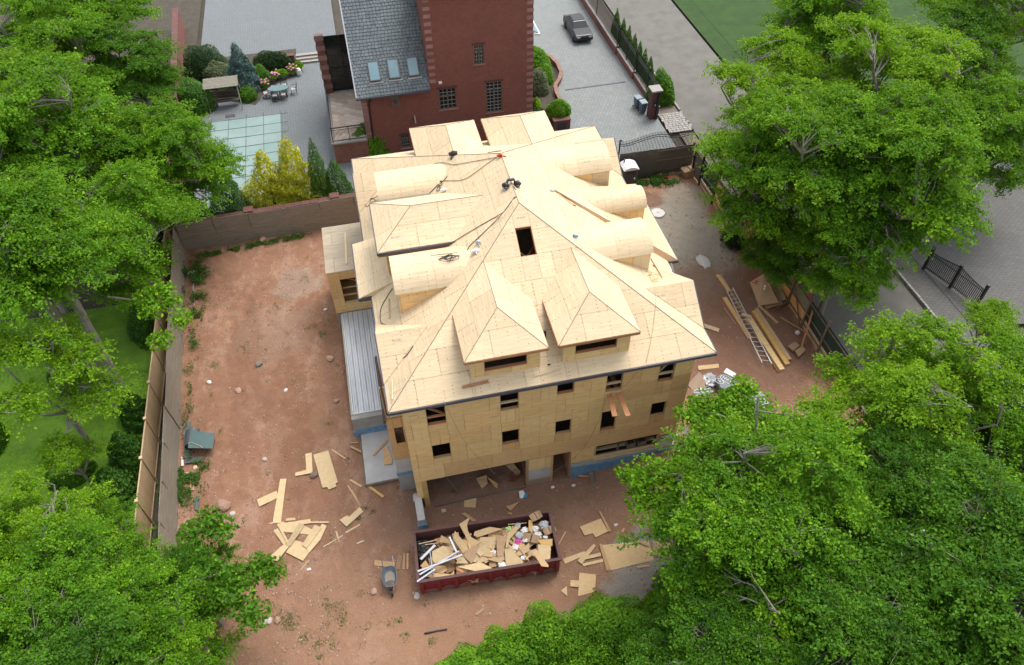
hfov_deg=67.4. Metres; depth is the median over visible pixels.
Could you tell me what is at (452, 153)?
power tool
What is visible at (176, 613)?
maple tree
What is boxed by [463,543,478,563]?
plywood offcut
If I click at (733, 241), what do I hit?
weeds
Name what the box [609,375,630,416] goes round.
plank
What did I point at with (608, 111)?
driveway
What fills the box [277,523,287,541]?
plywood offcut
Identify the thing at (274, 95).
patio chair
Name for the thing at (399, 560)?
board
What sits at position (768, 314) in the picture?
plank
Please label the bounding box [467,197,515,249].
cord
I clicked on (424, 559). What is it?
black sheeting
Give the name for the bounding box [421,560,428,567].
plywood offcut
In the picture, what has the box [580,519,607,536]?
plywood offcut
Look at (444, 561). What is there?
metal tube
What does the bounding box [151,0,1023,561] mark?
ground
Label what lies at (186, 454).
board
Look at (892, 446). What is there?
dense tree
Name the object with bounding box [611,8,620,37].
thuja
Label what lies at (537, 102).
plant
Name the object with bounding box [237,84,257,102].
shrub
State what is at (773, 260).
dense tree
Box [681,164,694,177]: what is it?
cardboard box
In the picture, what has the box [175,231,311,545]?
weeds
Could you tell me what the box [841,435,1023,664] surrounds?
dense tree
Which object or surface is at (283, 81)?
patio chair
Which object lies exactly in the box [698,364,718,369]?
plywood offcut
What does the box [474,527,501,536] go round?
plywood offcut
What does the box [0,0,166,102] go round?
maple tree
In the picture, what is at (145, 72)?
dense tree
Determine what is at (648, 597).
front bush
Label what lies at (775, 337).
plank
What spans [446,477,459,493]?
board
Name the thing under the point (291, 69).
potted plant
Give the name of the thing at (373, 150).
laurel
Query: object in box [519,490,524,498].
carton
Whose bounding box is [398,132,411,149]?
window
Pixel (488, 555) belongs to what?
plywood offcut
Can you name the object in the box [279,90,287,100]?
patio chair
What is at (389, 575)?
wheelbarrow
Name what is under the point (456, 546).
plywood offcut
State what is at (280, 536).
plywood offcut
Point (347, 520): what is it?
plywood offcut
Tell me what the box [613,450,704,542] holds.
leafy branch
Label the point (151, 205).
maple tree
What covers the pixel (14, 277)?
leaning tree
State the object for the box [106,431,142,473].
hedge conifer
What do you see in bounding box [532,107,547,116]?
dark ground plant
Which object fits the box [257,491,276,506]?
plywood offcut
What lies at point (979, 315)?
young tree
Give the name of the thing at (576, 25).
parked car
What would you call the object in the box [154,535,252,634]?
dense tree
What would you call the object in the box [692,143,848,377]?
construction fence
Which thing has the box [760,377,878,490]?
young tree
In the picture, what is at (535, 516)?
cardboard box
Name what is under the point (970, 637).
dense tree
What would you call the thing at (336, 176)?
thuja
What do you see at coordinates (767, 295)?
plywood sheet
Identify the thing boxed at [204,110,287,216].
pool cover
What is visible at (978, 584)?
dense tree
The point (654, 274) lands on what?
cord
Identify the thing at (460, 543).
plywood offcut
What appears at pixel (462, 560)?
plywood offcut
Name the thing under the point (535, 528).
paper scrap
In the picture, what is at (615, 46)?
iron fence
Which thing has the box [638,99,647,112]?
wheeled bin
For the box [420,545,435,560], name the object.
metal tube
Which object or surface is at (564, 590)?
plywood offcut
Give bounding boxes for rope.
[435,157,495,164]
[443,158,494,180]
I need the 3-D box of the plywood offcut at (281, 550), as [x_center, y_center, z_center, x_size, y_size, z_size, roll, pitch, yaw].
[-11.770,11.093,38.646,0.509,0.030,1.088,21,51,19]
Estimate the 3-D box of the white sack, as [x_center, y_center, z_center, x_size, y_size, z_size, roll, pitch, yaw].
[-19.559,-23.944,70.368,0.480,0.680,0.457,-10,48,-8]
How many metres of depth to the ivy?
42.12 m
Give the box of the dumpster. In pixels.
[412,510,561,593]
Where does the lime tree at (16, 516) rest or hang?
on the lawn at (131, 353)
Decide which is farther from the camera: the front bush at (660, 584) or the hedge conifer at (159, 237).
the hedge conifer at (159, 237)
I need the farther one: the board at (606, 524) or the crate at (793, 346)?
the crate at (793, 346)
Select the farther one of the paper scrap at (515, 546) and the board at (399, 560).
the board at (399, 560)
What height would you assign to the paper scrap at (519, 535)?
0.212 m
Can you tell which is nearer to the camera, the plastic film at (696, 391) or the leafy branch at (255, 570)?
the leafy branch at (255, 570)
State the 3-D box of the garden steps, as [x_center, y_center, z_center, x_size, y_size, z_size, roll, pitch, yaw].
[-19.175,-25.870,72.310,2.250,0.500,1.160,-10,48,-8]
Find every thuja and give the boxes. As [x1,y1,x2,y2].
[191,196,212,217]
[206,177,255,215]
[306,137,335,198]
[324,158,354,196]
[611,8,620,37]
[617,17,626,47]
[622,26,631,52]
[627,33,637,63]
[632,40,642,69]
[637,48,647,77]
[643,56,653,87]
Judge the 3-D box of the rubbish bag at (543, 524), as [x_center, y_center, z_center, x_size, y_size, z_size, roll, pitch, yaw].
[1.625,9.620,38.438,0.604,0.239,0.478,-10,48,-8]
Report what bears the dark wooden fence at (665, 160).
on the ground at (453, 611)
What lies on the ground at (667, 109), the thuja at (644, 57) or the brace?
the thuja at (644, 57)
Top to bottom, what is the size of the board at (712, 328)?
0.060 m
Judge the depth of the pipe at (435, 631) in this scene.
35.90 m
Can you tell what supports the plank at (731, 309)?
on the ground at (453, 611)
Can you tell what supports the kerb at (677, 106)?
on the ground at (337, 18)
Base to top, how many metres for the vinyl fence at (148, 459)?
2.405 m
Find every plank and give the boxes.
[588,470,595,485]
[606,377,616,416]
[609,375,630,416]
[722,297,751,339]
[754,308,791,359]
[758,305,778,323]
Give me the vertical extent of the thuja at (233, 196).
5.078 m
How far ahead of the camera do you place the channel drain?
68.86 m
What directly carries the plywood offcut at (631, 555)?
on the ground at (453, 611)
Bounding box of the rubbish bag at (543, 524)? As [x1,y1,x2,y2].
[539,520,548,528]
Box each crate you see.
[788,342,799,351]
[794,346,805,357]
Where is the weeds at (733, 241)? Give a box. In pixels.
[719,228,752,252]
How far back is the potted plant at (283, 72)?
69.67 m
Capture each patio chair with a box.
[259,87,270,98]
[269,78,275,86]
[270,91,279,101]
[279,77,288,90]
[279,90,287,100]
[290,82,297,94]
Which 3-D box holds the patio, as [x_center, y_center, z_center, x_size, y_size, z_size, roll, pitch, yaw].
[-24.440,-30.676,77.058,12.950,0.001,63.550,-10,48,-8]
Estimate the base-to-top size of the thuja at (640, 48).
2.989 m
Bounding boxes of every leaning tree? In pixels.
[0,157,169,399]
[0,165,139,408]
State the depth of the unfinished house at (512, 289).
37.07 m
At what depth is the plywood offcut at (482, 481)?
41.22 m
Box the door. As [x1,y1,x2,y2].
[625,170,636,183]
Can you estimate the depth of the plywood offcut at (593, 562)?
38.22 m
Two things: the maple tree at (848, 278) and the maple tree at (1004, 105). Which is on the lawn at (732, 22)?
the maple tree at (1004, 105)
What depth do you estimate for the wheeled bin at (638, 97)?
65.72 m
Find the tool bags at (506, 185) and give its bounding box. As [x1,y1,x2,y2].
[502,178,520,189]
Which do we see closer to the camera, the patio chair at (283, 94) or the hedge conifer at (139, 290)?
the hedge conifer at (139, 290)
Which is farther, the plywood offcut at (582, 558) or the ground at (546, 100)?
the ground at (546, 100)
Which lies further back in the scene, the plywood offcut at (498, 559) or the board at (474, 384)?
the plywood offcut at (498, 559)
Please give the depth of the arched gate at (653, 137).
59.30 m
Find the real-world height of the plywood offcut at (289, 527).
0.030 m
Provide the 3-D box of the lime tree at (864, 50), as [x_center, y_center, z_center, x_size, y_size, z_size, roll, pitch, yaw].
[24.961,-14.659,53.196,12.320,13.398,13.830,2,48,2]
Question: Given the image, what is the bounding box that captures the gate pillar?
[646,84,662,119]
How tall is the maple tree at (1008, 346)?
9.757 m
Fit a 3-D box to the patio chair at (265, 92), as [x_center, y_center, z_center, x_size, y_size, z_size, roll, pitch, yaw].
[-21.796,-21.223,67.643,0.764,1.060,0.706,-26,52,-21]
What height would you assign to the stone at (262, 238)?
0.357 m
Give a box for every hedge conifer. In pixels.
[87,465,138,513]
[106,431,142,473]
[117,391,146,435]
[126,304,154,350]
[130,277,156,309]
[136,91,167,124]
[137,218,163,257]
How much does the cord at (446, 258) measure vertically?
0.067 m
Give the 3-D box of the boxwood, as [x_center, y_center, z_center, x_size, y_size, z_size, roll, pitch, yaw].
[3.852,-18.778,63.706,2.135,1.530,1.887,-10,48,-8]
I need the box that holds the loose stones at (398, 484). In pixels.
[178,180,846,664]
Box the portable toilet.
[620,158,639,183]
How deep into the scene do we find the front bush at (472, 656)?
33.25 m
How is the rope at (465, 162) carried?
attached to the unfinished house at (512, 289)
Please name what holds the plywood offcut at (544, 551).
in the dumpster
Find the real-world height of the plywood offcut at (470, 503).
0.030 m
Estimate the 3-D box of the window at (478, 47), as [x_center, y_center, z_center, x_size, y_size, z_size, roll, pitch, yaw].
[-2.494,-20.930,57.571,1.028,1.790,0.220,-10,48,-8]
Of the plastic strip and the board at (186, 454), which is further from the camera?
the board at (186, 454)
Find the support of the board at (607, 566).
on the plywood offcut at (631, 555)
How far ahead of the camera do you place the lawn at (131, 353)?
45.09 m
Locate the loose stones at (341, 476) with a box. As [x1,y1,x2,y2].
[185,180,822,658]
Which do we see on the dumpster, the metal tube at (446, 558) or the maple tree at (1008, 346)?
the metal tube at (446, 558)
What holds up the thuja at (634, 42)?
on the ground at (667, 109)
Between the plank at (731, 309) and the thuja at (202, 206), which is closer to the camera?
the plank at (731, 309)
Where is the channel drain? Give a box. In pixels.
[565,81,624,90]
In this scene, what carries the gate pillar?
on the driveway at (608, 111)
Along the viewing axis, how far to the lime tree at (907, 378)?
34.62 m
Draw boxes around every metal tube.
[417,554,462,571]
[417,568,434,581]
[419,550,458,575]
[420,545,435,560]
[449,537,457,553]
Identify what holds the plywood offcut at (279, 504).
on the ground at (453, 611)
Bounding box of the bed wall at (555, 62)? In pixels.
[547,53,562,121]
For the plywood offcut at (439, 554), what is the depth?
37.50 m
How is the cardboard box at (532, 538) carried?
in the dumpster
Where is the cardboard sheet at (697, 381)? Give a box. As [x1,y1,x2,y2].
[688,372,705,389]
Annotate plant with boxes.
[260,78,268,88]
[269,71,277,80]
[274,69,280,78]
[279,69,287,78]
[286,63,297,75]
[294,61,303,70]
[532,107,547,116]
[533,97,542,108]
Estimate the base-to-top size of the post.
1.878 m
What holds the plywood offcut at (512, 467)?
on the ground at (453, 611)
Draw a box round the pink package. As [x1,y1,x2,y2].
[514,538,521,543]
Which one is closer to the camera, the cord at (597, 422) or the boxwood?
the cord at (597, 422)
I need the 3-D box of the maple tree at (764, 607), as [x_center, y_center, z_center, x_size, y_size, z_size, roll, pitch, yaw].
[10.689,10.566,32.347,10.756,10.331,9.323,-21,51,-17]
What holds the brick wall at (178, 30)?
on the ground at (189, 11)
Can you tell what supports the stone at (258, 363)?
on the ground at (453, 611)
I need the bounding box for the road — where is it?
[604,0,1023,476]
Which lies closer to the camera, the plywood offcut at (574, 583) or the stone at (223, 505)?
the plywood offcut at (574, 583)
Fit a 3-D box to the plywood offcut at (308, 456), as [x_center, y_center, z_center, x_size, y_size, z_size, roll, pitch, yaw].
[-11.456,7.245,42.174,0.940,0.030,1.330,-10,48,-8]
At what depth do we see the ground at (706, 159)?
61.04 m
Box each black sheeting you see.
[417,538,432,557]
[418,553,431,565]
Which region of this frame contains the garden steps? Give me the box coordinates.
[296,52,318,63]
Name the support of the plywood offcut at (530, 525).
in the dumpster
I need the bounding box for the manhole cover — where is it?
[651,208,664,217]
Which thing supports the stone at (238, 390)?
on the ground at (453, 611)
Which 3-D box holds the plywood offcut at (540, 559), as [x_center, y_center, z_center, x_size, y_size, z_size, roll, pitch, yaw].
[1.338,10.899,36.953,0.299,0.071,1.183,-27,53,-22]
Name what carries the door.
in the portable toilet
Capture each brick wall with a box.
[167,8,184,236]
[175,192,354,224]
[260,53,295,66]
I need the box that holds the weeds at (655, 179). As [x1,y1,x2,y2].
[636,171,683,187]
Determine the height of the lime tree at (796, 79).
12.180 m
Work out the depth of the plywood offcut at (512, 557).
37.22 m
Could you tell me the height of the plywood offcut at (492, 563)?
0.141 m
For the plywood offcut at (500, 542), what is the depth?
37.60 m
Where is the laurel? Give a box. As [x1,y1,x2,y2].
[352,122,390,155]
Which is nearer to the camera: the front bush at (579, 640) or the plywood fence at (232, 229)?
the front bush at (579, 640)
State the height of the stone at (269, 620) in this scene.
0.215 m
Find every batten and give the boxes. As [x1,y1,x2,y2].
[268,521,328,523]
[345,524,360,532]
[747,322,779,370]
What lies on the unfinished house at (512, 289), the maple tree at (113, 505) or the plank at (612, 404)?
the plank at (612, 404)
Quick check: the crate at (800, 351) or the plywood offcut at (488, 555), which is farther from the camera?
the crate at (800, 351)
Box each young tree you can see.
[0,310,139,451]
[29,427,115,483]
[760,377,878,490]
[959,296,1023,355]
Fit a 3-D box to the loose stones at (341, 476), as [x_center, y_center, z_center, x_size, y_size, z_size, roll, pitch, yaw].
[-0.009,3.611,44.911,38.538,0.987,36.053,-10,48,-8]
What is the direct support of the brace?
attached to the construction fence at (825, 335)
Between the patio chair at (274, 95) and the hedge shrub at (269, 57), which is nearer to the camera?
the patio chair at (274, 95)
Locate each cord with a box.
[380,288,412,357]
[438,254,459,261]
[453,197,514,241]
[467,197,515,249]
[555,373,636,470]
[646,270,661,280]
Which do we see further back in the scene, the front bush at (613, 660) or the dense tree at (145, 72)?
the dense tree at (145, 72)
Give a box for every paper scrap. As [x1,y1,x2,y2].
[498,561,505,566]
[512,543,519,549]
[515,531,523,538]
[532,526,538,531]
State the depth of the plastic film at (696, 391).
44.95 m
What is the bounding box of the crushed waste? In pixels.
[433,522,552,582]
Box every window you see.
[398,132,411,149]
[436,85,458,110]
[472,42,485,65]
[484,79,503,113]
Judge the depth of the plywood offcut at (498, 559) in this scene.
37.18 m
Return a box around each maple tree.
[0,0,125,150]
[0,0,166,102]
[0,45,142,201]
[0,507,175,662]
[56,153,208,313]
[71,541,251,664]
[75,493,156,567]
[85,92,248,221]
[616,384,911,610]
[648,448,885,664]
[689,80,905,245]
[732,0,901,81]
[775,201,906,314]
[777,74,1002,273]
[869,429,1023,534]
[921,317,1023,485]
[944,69,1023,198]
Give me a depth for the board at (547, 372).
34.50 m
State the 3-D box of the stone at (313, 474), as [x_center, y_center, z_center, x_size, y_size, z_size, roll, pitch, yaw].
[-10.773,7.747,41.725,0.365,0.298,0.455,24,52,21]
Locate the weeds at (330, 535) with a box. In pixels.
[201,255,487,662]
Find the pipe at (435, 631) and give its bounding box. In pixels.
[424,628,446,633]
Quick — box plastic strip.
[195,497,198,509]
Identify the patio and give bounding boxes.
[194,0,353,214]
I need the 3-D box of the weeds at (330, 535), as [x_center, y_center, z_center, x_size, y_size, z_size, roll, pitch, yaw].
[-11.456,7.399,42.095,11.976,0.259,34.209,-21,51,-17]
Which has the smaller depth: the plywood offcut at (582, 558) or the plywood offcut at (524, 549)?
the plywood offcut at (524, 549)
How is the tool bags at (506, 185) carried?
on the unfinished house at (512, 289)
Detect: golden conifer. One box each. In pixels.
[240,148,303,208]
[263,134,332,204]
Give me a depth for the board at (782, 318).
48.81 m
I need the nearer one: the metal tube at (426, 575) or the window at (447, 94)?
the metal tube at (426, 575)
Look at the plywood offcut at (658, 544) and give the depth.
38.75 m
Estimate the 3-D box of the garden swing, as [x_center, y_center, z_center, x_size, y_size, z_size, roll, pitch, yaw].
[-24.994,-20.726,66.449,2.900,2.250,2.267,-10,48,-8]
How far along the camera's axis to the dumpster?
37.48 m
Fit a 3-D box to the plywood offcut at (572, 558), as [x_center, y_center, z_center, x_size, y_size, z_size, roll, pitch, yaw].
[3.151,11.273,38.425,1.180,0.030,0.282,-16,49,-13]
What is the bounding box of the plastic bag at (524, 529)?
[521,526,528,532]
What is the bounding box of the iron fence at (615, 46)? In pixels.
[580,0,661,112]
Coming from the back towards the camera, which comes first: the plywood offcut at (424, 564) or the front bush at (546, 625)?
the plywood offcut at (424, 564)
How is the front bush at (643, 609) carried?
on the ground at (453, 611)
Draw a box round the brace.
[794,284,799,324]
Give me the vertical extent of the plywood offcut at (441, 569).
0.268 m
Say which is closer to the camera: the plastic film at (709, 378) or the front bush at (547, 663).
the front bush at (547, 663)
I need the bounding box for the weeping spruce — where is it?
[226,42,262,96]
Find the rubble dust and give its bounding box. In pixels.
[696,255,710,268]
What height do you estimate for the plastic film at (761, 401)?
0.513 m
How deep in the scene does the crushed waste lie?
37.88 m
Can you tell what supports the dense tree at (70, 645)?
on the ground at (337, 18)
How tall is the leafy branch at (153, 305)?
1.886 m
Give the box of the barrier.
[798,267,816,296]
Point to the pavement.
(937, 301)
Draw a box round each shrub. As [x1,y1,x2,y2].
[0,422,9,456]
[44,458,97,492]
[46,359,88,390]
[176,78,217,116]
[183,44,228,83]
[202,60,228,89]
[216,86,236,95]
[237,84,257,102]
[252,50,294,71]
[254,64,272,88]
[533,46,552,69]
[533,67,548,96]
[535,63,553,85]
[644,66,674,106]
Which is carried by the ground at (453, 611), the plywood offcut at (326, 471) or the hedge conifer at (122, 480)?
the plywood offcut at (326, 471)
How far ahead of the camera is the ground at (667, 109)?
66.60 m
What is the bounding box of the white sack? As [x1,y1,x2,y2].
[296,68,301,75]
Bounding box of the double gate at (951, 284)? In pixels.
[922,246,990,303]
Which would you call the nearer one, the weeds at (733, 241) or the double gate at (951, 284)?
the double gate at (951, 284)
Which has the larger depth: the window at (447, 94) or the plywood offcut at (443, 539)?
the window at (447, 94)
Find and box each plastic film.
[692,387,713,395]
[703,373,715,386]
[743,391,767,408]
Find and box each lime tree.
[0,465,127,581]
[688,23,864,196]
[800,10,988,146]
[808,306,1023,470]
[907,0,1023,79]
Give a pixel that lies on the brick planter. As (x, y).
(558, 123)
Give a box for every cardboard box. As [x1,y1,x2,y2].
[522,532,539,543]
[529,510,542,521]
[543,525,555,535]
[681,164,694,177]
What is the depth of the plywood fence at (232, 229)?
54.36 m
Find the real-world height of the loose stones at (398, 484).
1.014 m
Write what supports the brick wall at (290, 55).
on the ground at (250, 57)
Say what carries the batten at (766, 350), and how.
on the timber beam at (762, 338)
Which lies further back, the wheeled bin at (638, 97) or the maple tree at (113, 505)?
the wheeled bin at (638, 97)
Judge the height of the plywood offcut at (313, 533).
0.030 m
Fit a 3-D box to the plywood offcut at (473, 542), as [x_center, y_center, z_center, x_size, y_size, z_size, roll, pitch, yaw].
[-2.059,9.888,37.941,0.639,0.381,1.333,-23,51,-19]
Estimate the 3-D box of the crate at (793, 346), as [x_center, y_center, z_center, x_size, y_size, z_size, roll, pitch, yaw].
[17.450,0.867,47.547,0.693,0.120,0.452,-31,54,-25]
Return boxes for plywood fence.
[158,228,185,658]
[174,154,619,250]
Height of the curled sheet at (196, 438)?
0.775 m
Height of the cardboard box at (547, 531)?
0.382 m
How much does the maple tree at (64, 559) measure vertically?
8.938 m
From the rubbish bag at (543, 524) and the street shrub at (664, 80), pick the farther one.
the street shrub at (664, 80)
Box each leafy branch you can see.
[107,280,193,351]
[171,504,287,632]
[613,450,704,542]
[672,373,760,440]
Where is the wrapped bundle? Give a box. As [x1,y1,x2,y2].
[715,368,737,394]
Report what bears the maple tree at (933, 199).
on the ground at (337, 18)
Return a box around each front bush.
[433,655,467,664]
[450,642,507,664]
[477,621,537,664]
[505,599,580,664]
[517,655,556,664]
[551,608,605,664]
[568,644,623,664]
[570,590,640,664]
[608,603,669,660]
[638,586,682,640]
[651,564,707,595]
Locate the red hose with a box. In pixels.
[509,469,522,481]
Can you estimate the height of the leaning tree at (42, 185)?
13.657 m
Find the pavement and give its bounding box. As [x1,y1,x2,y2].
[846,197,1022,405]
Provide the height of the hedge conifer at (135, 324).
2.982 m
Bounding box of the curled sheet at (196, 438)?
[185,428,214,449]
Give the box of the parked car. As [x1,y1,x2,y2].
[563,13,592,41]
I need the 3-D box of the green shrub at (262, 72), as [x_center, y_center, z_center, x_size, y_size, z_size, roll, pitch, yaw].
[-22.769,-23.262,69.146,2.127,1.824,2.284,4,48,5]
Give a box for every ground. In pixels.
[0,0,201,322]
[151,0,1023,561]
[155,171,869,664]
[199,49,296,104]
[532,63,557,112]
[590,0,677,113]
[680,132,876,420]
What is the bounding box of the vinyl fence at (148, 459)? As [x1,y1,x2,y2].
[133,227,171,641]
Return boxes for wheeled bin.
[632,94,642,107]
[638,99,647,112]
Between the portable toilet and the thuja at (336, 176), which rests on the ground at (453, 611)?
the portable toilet
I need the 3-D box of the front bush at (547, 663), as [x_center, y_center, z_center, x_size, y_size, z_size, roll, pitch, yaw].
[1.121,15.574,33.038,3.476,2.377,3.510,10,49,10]
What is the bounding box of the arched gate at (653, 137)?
[618,129,693,155]
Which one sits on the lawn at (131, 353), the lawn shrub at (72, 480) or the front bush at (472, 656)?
the lawn shrub at (72, 480)
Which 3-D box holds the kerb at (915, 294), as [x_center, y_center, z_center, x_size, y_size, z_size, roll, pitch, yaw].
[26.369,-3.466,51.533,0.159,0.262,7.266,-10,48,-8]
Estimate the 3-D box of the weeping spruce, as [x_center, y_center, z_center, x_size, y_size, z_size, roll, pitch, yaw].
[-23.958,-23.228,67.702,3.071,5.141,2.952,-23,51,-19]
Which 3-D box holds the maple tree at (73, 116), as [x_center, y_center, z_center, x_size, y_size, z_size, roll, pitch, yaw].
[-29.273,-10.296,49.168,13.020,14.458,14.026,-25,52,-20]
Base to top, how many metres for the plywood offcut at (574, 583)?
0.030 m
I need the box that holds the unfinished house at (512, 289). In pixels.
[322,110,716,529]
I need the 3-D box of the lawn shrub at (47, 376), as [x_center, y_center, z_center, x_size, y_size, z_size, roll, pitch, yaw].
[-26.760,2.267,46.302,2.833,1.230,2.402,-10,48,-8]
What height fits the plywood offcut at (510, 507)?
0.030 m
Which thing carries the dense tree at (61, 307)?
on the lawn at (131, 353)
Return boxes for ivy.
[152,261,187,565]
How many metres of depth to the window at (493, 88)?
60.49 m
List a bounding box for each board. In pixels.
[183,421,190,457]
[185,456,202,463]
[349,479,361,486]
[364,484,383,497]
[373,439,387,454]
[374,560,394,566]
[396,555,401,569]
[402,553,404,569]
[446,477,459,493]
[462,380,488,388]
[533,368,560,376]
[599,511,610,531]
[599,544,610,570]
[636,564,649,567]
[704,324,718,331]
[780,317,807,333]
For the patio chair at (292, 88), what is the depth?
68.03 m
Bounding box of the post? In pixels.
[800,309,812,346]
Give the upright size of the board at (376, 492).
0.030 m
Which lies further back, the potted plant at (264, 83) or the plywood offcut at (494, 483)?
the potted plant at (264, 83)
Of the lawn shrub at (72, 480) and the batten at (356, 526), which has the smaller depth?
the batten at (356, 526)
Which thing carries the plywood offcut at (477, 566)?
on the dumpster
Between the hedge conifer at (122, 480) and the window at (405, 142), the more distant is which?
the window at (405, 142)
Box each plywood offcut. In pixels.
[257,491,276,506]
[271,544,288,560]
[273,479,285,522]
[273,528,286,543]
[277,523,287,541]
[280,519,311,534]
[286,523,304,545]
[286,540,308,560]
[295,453,312,475]
[302,525,320,547]
[306,524,325,552]
[313,451,337,488]
[340,507,362,526]
[383,446,391,464]
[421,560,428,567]
[427,573,452,576]
[428,558,435,573]
[432,546,453,562]
[434,565,446,572]
[440,535,450,543]
[452,532,459,548]
[453,531,467,552]
[456,557,468,563]
[458,562,490,570]
[459,517,481,546]
[463,513,476,521]
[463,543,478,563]
[464,499,476,507]
[473,537,495,563]
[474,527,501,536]
[476,475,487,487]
[477,549,483,556]
[482,551,493,556]
[487,477,497,487]
[487,543,489,554]
[488,556,502,562]
[489,560,495,566]
[496,537,505,556]
[504,549,522,565]
[505,463,519,474]
[505,526,519,548]
[506,501,519,510]
[516,543,528,555]
[529,520,532,532]
[531,549,547,566]
[538,539,552,545]
[538,544,550,559]
[561,586,566,595]
[563,551,584,563]
[570,580,578,586]
[578,544,595,563]
[578,573,595,595]
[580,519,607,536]
[583,559,602,565]
[585,552,600,559]
[599,541,653,570]
[653,540,670,558]
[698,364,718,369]
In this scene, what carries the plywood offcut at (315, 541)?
on the plywood offcut at (297, 549)
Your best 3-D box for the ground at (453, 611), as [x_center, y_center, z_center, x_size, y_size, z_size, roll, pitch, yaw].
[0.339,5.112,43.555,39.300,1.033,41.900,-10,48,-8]
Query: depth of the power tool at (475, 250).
35.92 m
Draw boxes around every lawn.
[0,304,152,531]
[674,0,826,162]
[692,0,1023,248]
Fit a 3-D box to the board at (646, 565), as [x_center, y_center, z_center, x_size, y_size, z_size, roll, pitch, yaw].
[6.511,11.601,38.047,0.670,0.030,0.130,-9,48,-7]
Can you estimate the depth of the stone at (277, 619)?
36.29 m
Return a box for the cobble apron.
[658,111,691,133]
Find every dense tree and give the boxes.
[0,545,187,664]
[50,254,97,313]
[68,14,193,109]
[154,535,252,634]
[616,571,796,664]
[732,511,967,664]
[736,214,814,290]
[806,404,1010,524]
[817,550,1021,664]
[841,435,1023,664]
[878,0,1023,93]
[908,507,1023,664]
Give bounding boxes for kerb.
[637,48,679,111]
[877,245,937,319]
[910,163,999,252]
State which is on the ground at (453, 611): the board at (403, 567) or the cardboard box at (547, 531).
the board at (403, 567)
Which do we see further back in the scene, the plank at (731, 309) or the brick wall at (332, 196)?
the brick wall at (332, 196)
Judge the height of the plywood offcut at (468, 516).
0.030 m
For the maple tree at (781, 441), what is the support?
on the ground at (337, 18)
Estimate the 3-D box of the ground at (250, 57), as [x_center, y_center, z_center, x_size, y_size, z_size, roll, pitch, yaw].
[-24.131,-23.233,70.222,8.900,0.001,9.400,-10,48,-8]
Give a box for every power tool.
[448,150,457,159]
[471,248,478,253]
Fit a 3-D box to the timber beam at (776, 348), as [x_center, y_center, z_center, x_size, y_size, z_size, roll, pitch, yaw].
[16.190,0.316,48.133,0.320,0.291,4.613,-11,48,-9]
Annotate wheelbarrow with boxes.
[381,556,396,596]
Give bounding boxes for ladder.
[726,288,771,363]
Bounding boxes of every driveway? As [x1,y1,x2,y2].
[533,0,675,158]
[912,161,1023,325]
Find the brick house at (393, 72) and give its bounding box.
[313,0,540,163]
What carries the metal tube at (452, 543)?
on the dumpster
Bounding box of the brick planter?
[551,114,570,130]
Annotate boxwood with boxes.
[546,99,571,117]
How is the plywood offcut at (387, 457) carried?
on the unfinished house at (512, 289)
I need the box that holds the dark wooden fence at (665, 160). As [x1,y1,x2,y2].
[619,141,695,176]
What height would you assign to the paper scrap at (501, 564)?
0.178 m
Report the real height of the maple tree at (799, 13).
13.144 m
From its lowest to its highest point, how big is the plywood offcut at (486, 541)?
0.181 m
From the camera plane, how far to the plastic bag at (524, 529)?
38.23 m
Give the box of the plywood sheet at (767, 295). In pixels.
[750,274,787,310]
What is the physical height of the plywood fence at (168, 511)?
2.588 m
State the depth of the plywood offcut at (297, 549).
38.74 m
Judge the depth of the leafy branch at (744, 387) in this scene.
35.15 m
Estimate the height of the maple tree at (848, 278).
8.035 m
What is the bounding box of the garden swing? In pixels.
[203,75,242,112]
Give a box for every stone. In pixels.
[216,499,230,511]
[235,387,241,393]
[255,361,262,366]
[259,236,265,241]
[267,617,271,623]
[274,616,280,624]
[310,471,317,478]
[326,355,333,360]
[371,588,376,594]
[414,592,419,599]
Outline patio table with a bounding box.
[267,85,288,98]
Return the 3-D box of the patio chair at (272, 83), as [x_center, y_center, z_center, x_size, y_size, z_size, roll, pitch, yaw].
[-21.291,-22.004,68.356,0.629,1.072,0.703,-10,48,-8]
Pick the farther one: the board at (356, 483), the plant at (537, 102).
the plant at (537, 102)
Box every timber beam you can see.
[716,274,729,292]
[720,274,744,312]
[745,316,784,371]
[751,310,789,365]
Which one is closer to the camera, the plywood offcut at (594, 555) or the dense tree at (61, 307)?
the plywood offcut at (594, 555)
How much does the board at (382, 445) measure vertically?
0.030 m
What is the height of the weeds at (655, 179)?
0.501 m
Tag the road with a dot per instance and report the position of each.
(680, 51)
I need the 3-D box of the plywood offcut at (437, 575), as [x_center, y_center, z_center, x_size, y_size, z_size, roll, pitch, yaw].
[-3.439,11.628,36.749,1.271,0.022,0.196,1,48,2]

